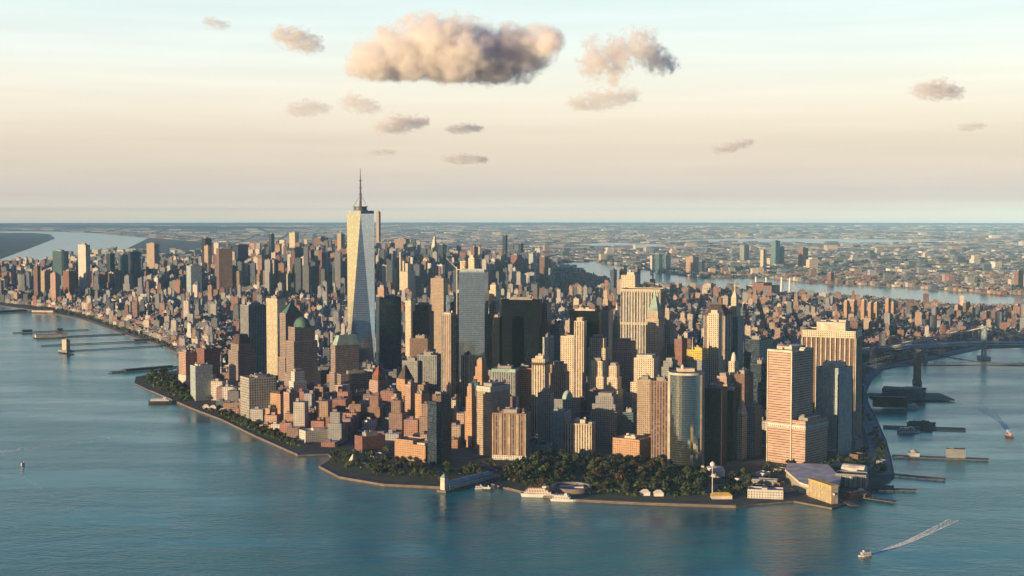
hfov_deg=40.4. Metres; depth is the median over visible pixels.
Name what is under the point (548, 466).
tree
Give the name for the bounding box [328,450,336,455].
tree
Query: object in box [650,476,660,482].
tree
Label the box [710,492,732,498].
restaurant pavilion
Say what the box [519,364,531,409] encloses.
office block
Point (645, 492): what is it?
tent pavilion
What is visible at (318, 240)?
office tower
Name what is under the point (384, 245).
city tower
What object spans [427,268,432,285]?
city tower
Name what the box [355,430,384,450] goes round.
museum
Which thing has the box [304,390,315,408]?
city block
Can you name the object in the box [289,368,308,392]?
apartment tower
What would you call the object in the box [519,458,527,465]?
tree
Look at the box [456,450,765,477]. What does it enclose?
park road
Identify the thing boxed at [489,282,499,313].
office tower
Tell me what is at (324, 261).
city tower
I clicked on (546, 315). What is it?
office tower
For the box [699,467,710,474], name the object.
tree
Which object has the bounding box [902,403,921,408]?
ferry boat
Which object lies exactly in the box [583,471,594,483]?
tree
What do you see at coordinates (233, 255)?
city tower
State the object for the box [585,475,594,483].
tree
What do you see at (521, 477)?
tree
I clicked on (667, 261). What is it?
glass tower
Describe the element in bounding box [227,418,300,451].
cove lawn
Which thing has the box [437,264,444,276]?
city tower
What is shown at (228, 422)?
balustrade
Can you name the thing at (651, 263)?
glass tower
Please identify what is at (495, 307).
office tower
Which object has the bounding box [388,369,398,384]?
city block
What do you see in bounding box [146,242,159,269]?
office tower
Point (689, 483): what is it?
tree
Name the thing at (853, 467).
ferry building
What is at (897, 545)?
wake
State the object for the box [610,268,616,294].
apartment tower
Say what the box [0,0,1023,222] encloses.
sky
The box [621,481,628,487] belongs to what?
tree
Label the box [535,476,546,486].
tree
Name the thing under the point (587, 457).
tree
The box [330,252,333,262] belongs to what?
city tower
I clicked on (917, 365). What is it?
suspension bridge
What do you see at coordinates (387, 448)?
tree
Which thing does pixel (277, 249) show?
city tower
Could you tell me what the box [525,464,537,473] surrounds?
tree
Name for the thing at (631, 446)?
civic building
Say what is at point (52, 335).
pier
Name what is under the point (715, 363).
office tower
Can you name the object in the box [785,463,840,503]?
ferry terminal
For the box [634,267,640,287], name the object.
apartment tower
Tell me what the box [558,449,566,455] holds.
tree
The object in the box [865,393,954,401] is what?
pier
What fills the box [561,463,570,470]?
tree
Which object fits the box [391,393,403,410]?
apartment tower
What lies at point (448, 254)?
city tower
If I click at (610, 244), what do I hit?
distant inlet
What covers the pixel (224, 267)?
office tower
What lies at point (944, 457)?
pier
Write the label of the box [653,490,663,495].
tent pavilion
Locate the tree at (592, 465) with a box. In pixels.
[587,462,595,469]
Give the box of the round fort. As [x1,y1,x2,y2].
[551,481,591,493]
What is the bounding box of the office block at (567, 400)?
[554,390,580,419]
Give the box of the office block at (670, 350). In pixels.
[667,344,673,356]
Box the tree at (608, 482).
[602,478,613,486]
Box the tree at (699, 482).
[693,478,704,486]
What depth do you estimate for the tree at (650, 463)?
2270.00 m
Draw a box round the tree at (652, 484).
[648,479,656,492]
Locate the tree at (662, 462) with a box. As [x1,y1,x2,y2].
[658,458,667,466]
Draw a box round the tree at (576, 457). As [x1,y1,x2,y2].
[572,454,580,461]
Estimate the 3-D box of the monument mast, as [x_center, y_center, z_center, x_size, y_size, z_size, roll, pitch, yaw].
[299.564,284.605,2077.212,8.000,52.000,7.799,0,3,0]
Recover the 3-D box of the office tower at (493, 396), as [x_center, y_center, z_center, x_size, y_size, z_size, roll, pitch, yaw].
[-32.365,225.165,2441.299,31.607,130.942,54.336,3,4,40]
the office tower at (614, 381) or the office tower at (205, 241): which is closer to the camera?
the office tower at (614, 381)
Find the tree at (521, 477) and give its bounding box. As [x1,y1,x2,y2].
[518,473,526,481]
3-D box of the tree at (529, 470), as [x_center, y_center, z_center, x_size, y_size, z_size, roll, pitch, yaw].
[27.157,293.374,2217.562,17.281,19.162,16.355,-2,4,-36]
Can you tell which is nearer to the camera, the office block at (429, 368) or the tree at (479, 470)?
the tree at (479, 470)
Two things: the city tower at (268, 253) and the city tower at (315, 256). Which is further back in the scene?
the city tower at (268, 253)
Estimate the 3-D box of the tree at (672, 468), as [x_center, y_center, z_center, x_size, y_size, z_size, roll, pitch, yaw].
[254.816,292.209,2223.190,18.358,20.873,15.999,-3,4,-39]
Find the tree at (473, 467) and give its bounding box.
[470,464,477,473]
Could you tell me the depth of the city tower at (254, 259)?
7008.40 m
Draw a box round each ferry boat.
[148,397,175,403]
[521,485,559,496]
[550,491,575,501]
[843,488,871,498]
[897,426,919,432]
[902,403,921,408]
[1005,431,1013,437]
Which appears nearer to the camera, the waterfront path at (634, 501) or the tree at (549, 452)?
the waterfront path at (634, 501)
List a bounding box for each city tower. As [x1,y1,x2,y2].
[232,251,235,259]
[232,259,236,265]
[232,265,237,288]
[237,261,242,270]
[247,258,252,275]
[247,263,250,285]
[250,262,256,282]
[253,256,258,273]
[255,248,259,256]
[256,257,262,284]
[265,258,272,293]
[266,246,270,259]
[274,255,280,292]
[275,245,280,255]
[278,262,285,293]
[283,245,287,253]
[286,254,290,292]
[290,249,295,293]
[294,257,302,294]
[302,246,310,295]
[311,249,315,259]
[312,261,317,293]
[314,250,317,261]
[317,249,322,292]
[319,268,325,286]
[321,251,328,293]
[324,240,328,250]
[327,257,330,271]
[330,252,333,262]
[332,261,334,289]
[334,251,341,289]
[340,248,345,260]
[343,257,346,276]
[376,254,379,279]
[379,249,384,282]
[382,242,385,252]
[382,264,385,284]
[386,259,393,289]
[388,253,393,259]
[389,247,396,266]
[394,267,395,294]
[408,244,413,255]
[414,263,420,296]
[421,260,426,285]
[421,264,425,287]
[423,258,427,278]
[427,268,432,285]
[433,251,436,274]
[434,266,441,277]
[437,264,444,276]
[446,251,450,274]
[460,251,466,260]
[482,258,486,268]
[485,255,489,282]
[489,261,494,281]
[511,395,518,407]
[589,387,602,397]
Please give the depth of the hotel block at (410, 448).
2372.48 m
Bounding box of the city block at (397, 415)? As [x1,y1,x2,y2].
[389,397,405,436]
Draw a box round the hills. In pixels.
[0,224,332,229]
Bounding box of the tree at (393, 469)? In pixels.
[388,467,397,473]
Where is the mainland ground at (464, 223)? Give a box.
[0,222,1023,296]
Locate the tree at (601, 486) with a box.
[597,483,606,489]
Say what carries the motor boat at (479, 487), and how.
on the water
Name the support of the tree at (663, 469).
on the park lawn at (614, 495)
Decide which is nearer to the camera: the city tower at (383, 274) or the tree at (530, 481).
the tree at (530, 481)
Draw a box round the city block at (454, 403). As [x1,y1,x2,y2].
[451,397,457,409]
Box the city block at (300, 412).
[293,398,308,428]
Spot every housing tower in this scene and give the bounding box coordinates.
[844,299,848,317]
[851,299,856,315]
[861,299,866,320]
[868,302,873,319]
[874,301,878,317]
[885,297,890,320]
[891,301,895,320]
[925,311,931,321]
[942,307,948,314]
[954,304,960,311]
[963,301,968,312]
[969,306,975,317]
[983,311,989,318]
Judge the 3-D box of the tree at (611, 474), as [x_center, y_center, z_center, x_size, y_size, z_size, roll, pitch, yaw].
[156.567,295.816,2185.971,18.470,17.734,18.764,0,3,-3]
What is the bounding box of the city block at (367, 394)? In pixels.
[363,391,374,399]
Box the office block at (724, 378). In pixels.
[716,372,733,386]
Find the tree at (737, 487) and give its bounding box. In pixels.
[733,485,741,491]
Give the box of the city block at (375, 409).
[368,392,382,426]
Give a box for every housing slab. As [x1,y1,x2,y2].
[665,293,673,297]
[671,288,677,293]
[700,293,708,303]
[723,290,731,294]
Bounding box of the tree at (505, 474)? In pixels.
[500,472,508,476]
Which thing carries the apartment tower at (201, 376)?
on the island ground at (462, 454)
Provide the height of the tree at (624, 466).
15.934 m
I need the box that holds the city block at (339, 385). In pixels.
[335,382,349,397]
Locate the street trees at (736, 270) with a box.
[21,256,1023,383]
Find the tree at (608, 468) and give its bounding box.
[605,465,612,473]
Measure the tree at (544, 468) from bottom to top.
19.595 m
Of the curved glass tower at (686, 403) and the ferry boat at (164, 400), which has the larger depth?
the ferry boat at (164, 400)
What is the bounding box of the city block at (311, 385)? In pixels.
[307,382,316,392]
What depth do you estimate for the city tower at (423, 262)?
6690.26 m
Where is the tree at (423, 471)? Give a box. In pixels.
[419,469,427,477]
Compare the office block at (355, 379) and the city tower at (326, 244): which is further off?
the city tower at (326, 244)
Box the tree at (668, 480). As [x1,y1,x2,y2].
[663,476,671,488]
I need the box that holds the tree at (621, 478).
[616,475,628,487]
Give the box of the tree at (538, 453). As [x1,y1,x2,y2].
[534,451,542,457]
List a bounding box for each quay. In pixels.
[54,313,176,351]
[869,348,977,474]
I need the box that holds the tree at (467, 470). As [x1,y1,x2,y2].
[463,467,470,475]
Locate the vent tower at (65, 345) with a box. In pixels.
[58,338,73,352]
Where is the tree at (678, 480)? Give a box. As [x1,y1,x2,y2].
[671,476,683,485]
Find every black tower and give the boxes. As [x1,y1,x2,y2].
[492,314,501,367]
[501,295,541,366]
[570,307,601,375]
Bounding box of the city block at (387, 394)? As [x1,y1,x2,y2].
[380,388,395,404]
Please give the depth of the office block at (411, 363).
2917.87 m
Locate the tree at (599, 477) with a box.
[594,474,602,480]
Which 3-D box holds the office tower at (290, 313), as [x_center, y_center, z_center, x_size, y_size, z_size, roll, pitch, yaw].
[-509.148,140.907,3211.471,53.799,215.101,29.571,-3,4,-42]
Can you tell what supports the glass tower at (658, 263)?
on the island ground at (462, 454)
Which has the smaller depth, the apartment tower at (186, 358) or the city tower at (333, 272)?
the apartment tower at (186, 358)
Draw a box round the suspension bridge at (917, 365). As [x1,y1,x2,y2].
[862,348,1023,383]
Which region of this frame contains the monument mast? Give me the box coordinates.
[710,461,714,492]
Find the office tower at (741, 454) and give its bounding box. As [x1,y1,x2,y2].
[736,400,746,459]
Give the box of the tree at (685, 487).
[681,483,692,495]
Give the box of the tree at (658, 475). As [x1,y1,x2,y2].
[655,473,661,478]
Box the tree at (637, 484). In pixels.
[633,481,643,491]
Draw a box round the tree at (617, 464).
[612,461,621,467]
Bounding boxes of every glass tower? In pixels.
[52,249,68,286]
[106,253,114,271]
[118,252,127,277]
[128,250,140,286]
[186,264,201,298]
[266,295,284,374]
[269,233,274,252]
[289,231,298,247]
[441,311,458,396]
[459,269,487,378]
[502,234,507,253]
[518,242,523,254]
[650,254,653,272]
[655,254,661,272]
[664,252,670,271]
[667,364,704,469]
[699,260,704,271]
[744,333,772,371]
[771,240,779,264]
[780,246,784,263]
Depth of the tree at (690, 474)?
2167.95 m
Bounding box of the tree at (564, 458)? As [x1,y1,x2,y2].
[559,455,568,461]
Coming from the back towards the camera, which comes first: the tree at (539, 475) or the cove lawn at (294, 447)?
the cove lawn at (294, 447)
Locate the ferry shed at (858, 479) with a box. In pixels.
[836,470,868,487]
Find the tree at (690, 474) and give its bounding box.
[685,471,693,480]
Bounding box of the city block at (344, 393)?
[337,389,351,403]
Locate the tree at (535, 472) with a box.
[532,470,541,474]
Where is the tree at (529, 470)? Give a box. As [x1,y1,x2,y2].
[525,466,534,474]
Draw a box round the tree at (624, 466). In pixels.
[619,463,628,469]
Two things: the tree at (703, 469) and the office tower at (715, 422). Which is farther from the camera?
the office tower at (715, 422)
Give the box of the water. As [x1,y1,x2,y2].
[0,222,1023,575]
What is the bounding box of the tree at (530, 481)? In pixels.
[527,479,536,486]
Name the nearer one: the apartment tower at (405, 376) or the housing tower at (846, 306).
the apartment tower at (405, 376)
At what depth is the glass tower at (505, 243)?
8607.01 m
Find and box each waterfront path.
[153,390,302,454]
[321,466,484,485]
[510,487,735,505]
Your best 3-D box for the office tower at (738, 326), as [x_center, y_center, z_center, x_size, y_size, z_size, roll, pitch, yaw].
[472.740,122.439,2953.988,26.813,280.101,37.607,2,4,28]
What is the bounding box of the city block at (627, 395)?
[621,388,629,403]
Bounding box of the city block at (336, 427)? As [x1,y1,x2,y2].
[328,408,344,443]
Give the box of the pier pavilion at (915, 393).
[882,386,926,399]
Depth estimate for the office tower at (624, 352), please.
2809.01 m
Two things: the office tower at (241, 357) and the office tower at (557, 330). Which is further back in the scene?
the office tower at (241, 357)
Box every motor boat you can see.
[475,482,482,488]
[482,485,492,490]
[858,547,871,556]
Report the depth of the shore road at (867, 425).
2827.80 m
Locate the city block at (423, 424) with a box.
[419,401,427,432]
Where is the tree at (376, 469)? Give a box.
[373,465,380,472]
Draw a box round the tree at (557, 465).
[553,462,561,468]
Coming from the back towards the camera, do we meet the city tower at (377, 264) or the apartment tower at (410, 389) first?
the city tower at (377, 264)
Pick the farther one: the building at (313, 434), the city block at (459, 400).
the city block at (459, 400)
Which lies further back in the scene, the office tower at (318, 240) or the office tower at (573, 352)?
the office tower at (318, 240)
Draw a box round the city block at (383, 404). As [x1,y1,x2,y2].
[381,403,387,415]
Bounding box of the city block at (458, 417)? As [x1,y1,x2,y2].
[453,410,464,442]
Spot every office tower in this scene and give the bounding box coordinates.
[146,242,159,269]
[201,237,211,265]
[204,244,210,271]
[216,247,232,293]
[226,333,254,385]
[232,243,247,267]
[240,300,266,373]
[278,302,301,380]
[284,317,320,385]
[287,246,303,257]
[314,237,327,244]
[329,334,359,395]
[337,232,344,250]
[376,285,387,296]
[376,294,401,370]
[387,241,394,247]
[394,238,409,248]
[399,252,415,297]
[405,297,414,358]
[413,302,433,350]
[419,253,422,263]
[431,228,437,252]
[431,275,447,353]
[438,243,446,261]
[446,291,458,316]
[461,351,473,407]
[465,383,476,447]
[471,246,477,257]
[474,357,489,384]
[477,379,509,455]
[488,301,500,368]
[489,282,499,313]
[492,363,518,395]
[492,407,530,459]
[531,353,548,436]
[537,387,553,442]
[542,298,551,353]
[543,332,553,371]
[551,320,563,360]
[561,317,586,398]
[587,334,608,409]
[589,357,606,393]
[590,391,622,444]
[602,305,612,362]
[605,362,622,407]
[613,338,636,389]
[620,287,664,353]
[630,353,658,410]
[637,373,653,435]
[646,289,663,375]
[651,374,667,460]
[661,357,678,378]
[664,320,675,359]
[674,334,686,366]
[687,337,707,386]
[704,304,732,371]
[704,383,727,465]
[707,309,723,385]
[727,387,739,460]
[729,287,743,369]
[729,352,738,381]
[734,367,753,409]
[736,400,746,459]
[740,244,748,260]
[747,402,761,456]
[752,358,766,408]
[760,249,766,266]
[766,344,827,463]
[802,319,862,437]
[815,360,852,455]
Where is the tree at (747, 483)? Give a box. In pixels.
[743,481,750,486]
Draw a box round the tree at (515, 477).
[512,474,518,482]
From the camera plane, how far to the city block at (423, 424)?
2569.95 m
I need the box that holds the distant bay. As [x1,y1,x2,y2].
[671,238,938,243]
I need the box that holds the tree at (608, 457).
[604,455,612,461]
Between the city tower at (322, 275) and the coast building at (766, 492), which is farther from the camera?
the city tower at (322, 275)
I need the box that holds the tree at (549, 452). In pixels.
[545,449,552,457]
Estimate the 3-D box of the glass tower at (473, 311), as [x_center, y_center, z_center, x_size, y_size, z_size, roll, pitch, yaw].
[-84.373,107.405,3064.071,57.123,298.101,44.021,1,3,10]
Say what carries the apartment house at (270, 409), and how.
on the island ground at (462, 454)
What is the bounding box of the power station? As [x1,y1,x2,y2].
[752,282,779,297]
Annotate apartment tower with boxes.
[33,264,40,298]
[41,269,50,296]
[50,271,59,299]
[63,269,74,295]
[78,243,90,290]
[178,348,194,387]
[190,362,212,400]
[196,344,219,377]
[270,388,284,421]
[284,387,299,419]
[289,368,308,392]
[370,366,387,392]
[376,210,380,242]
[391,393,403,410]
[396,365,413,407]
[405,380,416,417]
[415,388,428,417]
[427,390,450,464]
[511,253,521,273]
[529,252,535,273]
[539,255,547,286]
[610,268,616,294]
[619,266,626,278]
[621,270,639,288]
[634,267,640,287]
[686,255,698,272]
[827,271,833,280]
[1014,269,1023,287]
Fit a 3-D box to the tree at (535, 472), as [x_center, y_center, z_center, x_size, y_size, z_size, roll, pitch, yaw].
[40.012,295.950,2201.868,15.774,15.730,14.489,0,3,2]
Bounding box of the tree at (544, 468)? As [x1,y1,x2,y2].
[537,465,547,471]
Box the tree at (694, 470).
[691,467,698,476]
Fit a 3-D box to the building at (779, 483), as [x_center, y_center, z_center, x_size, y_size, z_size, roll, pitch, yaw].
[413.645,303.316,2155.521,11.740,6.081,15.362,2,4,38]
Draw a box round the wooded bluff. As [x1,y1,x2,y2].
[0,237,48,251]
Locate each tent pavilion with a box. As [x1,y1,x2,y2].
[640,489,650,495]
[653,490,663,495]
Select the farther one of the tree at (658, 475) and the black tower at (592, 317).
the black tower at (592, 317)
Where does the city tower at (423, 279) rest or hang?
on the island ground at (462, 454)
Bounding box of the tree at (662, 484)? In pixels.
[659,481,668,491]
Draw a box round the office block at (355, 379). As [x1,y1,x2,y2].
[337,369,373,393]
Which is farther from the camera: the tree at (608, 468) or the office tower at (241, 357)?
the office tower at (241, 357)
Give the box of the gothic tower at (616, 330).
[612,304,620,361]
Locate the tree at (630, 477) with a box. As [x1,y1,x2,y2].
[625,473,634,484]
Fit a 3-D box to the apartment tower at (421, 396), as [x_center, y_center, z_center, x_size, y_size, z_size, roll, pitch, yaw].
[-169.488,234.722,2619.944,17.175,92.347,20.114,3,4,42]
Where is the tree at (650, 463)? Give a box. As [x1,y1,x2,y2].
[646,460,656,466]
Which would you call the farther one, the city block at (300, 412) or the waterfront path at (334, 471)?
the city block at (300, 412)
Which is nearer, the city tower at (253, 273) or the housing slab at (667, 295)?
the housing slab at (667, 295)
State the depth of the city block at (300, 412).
2619.29 m
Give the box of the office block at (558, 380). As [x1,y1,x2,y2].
[549,361,568,398]
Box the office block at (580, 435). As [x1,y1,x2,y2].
[566,417,595,453]
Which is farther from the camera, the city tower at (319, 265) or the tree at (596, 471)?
the city tower at (319, 265)
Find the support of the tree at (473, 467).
on the waterfront lawn at (368, 473)
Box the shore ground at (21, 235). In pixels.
[0,233,54,258]
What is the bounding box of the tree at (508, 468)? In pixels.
[502,464,512,472]
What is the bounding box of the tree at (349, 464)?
[344,460,352,467]
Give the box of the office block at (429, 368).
[417,350,440,396]
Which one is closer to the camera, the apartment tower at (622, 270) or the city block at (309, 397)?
the city block at (309, 397)
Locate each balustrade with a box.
[150,390,297,454]
[319,466,489,486]
[507,487,734,505]
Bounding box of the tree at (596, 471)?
[593,467,602,475]
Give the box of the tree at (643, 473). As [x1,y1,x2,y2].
[641,471,649,476]
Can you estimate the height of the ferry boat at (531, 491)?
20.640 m
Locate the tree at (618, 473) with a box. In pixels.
[615,470,623,477]
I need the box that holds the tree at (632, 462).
[628,460,637,469]
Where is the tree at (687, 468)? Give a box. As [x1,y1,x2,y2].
[682,466,691,471]
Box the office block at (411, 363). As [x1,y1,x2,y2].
[402,356,419,389]
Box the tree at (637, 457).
[634,454,642,460]
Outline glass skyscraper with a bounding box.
[347,170,374,369]
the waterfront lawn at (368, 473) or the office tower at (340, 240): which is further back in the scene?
the office tower at (340, 240)
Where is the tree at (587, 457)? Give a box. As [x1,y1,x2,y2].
[582,454,593,460]
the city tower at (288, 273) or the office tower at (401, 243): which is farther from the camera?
the office tower at (401, 243)
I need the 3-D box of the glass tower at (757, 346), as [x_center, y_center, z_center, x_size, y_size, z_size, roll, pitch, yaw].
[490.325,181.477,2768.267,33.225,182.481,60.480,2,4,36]
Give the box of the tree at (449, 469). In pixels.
[446,466,453,475]
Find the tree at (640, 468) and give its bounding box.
[635,466,645,472]
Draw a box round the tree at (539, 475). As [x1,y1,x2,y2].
[536,472,544,478]
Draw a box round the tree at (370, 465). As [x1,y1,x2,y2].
[366,462,374,468]
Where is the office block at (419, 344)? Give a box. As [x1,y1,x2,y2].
[410,334,432,356]
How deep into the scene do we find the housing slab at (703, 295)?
6427.01 m
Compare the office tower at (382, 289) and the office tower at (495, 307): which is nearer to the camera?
the office tower at (495, 307)
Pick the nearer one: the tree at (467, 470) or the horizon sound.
the tree at (467, 470)
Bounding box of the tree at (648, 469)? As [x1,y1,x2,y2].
[643,466,652,472]
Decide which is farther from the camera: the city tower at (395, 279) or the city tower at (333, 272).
the city tower at (333, 272)
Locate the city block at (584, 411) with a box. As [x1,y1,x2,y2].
[581,396,588,418]
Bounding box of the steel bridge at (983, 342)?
[862,324,1023,359]
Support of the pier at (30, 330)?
in the water
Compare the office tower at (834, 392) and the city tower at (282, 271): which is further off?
the city tower at (282, 271)
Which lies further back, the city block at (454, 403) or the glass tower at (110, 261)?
the glass tower at (110, 261)
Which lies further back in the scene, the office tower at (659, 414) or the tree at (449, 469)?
the office tower at (659, 414)
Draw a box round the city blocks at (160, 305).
[0,225,1023,458]
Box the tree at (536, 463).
[532,460,540,466]
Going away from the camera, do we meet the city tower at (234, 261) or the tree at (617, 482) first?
the tree at (617, 482)
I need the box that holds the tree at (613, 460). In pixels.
[610,456,619,463]
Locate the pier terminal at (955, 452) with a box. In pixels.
[946,448,965,457]
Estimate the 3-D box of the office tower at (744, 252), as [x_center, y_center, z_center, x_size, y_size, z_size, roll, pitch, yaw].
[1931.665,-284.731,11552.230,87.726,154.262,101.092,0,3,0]
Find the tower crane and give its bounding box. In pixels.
[446,258,458,313]
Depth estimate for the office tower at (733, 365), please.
2616.83 m
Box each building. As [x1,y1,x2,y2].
[299,427,327,442]
[346,437,354,448]
[370,452,384,456]
[535,438,552,451]
[613,433,650,459]
[622,407,636,434]
[706,466,724,477]
[735,477,745,482]
[747,486,782,498]
[751,477,777,485]
[755,470,770,476]
[773,467,784,471]
[773,481,784,486]
[830,462,842,468]
[841,463,869,475]
[850,452,863,458]
[869,363,879,369]
[876,459,886,465]
[883,351,895,358]
[929,349,945,354]
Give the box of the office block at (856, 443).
[852,435,861,449]
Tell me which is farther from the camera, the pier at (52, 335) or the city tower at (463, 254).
the city tower at (463, 254)
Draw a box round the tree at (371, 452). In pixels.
[368,450,374,458]
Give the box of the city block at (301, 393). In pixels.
[298,388,305,400]
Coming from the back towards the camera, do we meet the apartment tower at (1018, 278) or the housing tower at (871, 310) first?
the apartment tower at (1018, 278)
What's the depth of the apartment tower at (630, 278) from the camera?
3131.46 m
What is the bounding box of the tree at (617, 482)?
[613,480,620,486]
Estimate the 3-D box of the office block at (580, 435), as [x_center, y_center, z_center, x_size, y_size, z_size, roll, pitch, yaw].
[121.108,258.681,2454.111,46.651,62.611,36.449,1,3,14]
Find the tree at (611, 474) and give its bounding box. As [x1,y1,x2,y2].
[607,471,615,478]
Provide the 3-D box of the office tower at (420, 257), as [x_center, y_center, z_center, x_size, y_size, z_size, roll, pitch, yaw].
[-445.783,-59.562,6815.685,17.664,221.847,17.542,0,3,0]
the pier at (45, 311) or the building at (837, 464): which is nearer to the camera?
the building at (837, 464)
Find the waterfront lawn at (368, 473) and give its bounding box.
[325,448,477,483]
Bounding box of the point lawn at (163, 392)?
[139,379,207,411]
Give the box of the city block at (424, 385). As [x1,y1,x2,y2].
[418,382,427,392]
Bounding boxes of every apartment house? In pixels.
[265,403,276,414]
[309,406,332,418]
[352,389,365,400]
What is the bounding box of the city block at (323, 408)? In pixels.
[316,397,331,418]
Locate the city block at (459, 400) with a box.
[453,394,463,410]
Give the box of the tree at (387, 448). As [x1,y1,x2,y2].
[382,445,390,451]
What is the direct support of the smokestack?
on the island ground at (462, 454)
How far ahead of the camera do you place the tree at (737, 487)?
2089.62 m
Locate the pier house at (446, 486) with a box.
[437,471,494,492]
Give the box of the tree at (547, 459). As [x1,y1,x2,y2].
[542,457,550,462]
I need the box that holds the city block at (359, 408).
[349,401,364,427]
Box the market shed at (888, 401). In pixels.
[872,395,906,407]
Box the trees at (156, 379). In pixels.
[38,305,886,496]
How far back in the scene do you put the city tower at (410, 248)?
8046.96 m
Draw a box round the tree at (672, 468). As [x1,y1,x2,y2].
[666,464,675,473]
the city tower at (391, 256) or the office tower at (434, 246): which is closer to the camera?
the city tower at (391, 256)
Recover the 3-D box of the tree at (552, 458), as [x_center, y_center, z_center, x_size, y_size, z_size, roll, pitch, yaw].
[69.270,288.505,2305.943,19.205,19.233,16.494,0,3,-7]
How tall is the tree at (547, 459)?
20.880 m
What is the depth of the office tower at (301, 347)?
3076.07 m
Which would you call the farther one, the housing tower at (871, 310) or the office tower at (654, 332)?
the housing tower at (871, 310)
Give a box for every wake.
[863,519,958,556]
[942,401,1008,433]
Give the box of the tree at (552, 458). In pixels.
[549,456,558,465]
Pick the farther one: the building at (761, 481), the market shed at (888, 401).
the market shed at (888, 401)
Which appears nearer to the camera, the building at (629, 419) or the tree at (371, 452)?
the tree at (371, 452)
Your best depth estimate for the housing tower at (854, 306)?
5317.65 m
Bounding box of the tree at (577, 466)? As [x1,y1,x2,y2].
[572,463,583,472]
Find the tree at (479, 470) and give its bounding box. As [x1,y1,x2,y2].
[476,468,484,472]
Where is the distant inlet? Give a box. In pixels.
[585,243,662,246]
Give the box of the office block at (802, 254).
[798,247,807,266]
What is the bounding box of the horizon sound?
[800,231,1023,232]
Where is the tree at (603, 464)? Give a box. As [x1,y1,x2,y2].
[598,461,611,473]
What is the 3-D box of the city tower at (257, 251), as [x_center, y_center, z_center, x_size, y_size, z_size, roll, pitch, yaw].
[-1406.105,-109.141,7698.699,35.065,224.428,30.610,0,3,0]
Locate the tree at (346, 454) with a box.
[342,452,351,457]
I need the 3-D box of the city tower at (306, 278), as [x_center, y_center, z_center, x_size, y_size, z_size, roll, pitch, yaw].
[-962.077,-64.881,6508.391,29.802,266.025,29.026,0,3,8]
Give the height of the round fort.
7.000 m
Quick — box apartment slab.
[240,373,275,419]
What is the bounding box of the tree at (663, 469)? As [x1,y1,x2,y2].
[658,466,668,477]
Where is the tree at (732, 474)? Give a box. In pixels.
[728,471,736,477]
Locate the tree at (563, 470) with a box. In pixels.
[557,467,566,477]
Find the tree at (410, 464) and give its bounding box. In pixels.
[407,461,414,468]
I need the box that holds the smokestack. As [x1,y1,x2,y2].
[780,277,782,291]
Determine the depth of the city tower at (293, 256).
6582.78 m
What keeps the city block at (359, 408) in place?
on the island ground at (462, 454)
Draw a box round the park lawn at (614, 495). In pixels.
[502,456,711,501]
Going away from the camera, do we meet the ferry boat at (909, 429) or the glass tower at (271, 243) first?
the ferry boat at (909, 429)
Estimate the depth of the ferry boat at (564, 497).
2048.10 m
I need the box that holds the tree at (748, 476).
[744,474,752,480]
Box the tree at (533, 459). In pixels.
[529,455,536,462]
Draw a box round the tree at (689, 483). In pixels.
[682,480,691,485]
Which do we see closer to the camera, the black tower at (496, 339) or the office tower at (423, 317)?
the black tower at (496, 339)
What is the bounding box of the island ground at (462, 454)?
[0,238,1023,508]
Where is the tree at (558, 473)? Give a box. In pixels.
[554,470,562,477]
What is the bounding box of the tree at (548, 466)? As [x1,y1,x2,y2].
[544,463,551,472]
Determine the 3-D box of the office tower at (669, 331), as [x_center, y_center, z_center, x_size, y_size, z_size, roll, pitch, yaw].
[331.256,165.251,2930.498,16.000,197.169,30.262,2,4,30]
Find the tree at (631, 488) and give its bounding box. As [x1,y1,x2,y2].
[628,486,634,492]
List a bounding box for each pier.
[0,309,26,312]
[12,328,88,332]
[17,310,57,312]
[32,333,136,338]
[41,339,155,345]
[74,345,163,350]
[109,365,178,372]
[838,498,858,505]
[842,493,896,502]
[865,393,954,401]
[865,485,916,491]
[883,423,965,430]
[890,473,945,480]
[892,454,988,461]
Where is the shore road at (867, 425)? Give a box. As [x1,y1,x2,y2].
[783,345,980,491]
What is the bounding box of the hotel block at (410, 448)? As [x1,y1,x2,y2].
[395,436,427,461]
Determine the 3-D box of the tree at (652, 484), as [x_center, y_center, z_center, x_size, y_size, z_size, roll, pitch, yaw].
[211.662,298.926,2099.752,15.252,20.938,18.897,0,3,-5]
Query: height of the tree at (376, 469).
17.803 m
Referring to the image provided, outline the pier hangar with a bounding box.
[908,449,919,456]
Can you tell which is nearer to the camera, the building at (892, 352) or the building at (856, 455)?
the building at (856, 455)
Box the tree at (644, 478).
[637,475,648,482]
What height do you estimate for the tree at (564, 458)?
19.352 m
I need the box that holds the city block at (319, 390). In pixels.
[314,384,327,403]
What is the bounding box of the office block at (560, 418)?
[550,407,570,450]

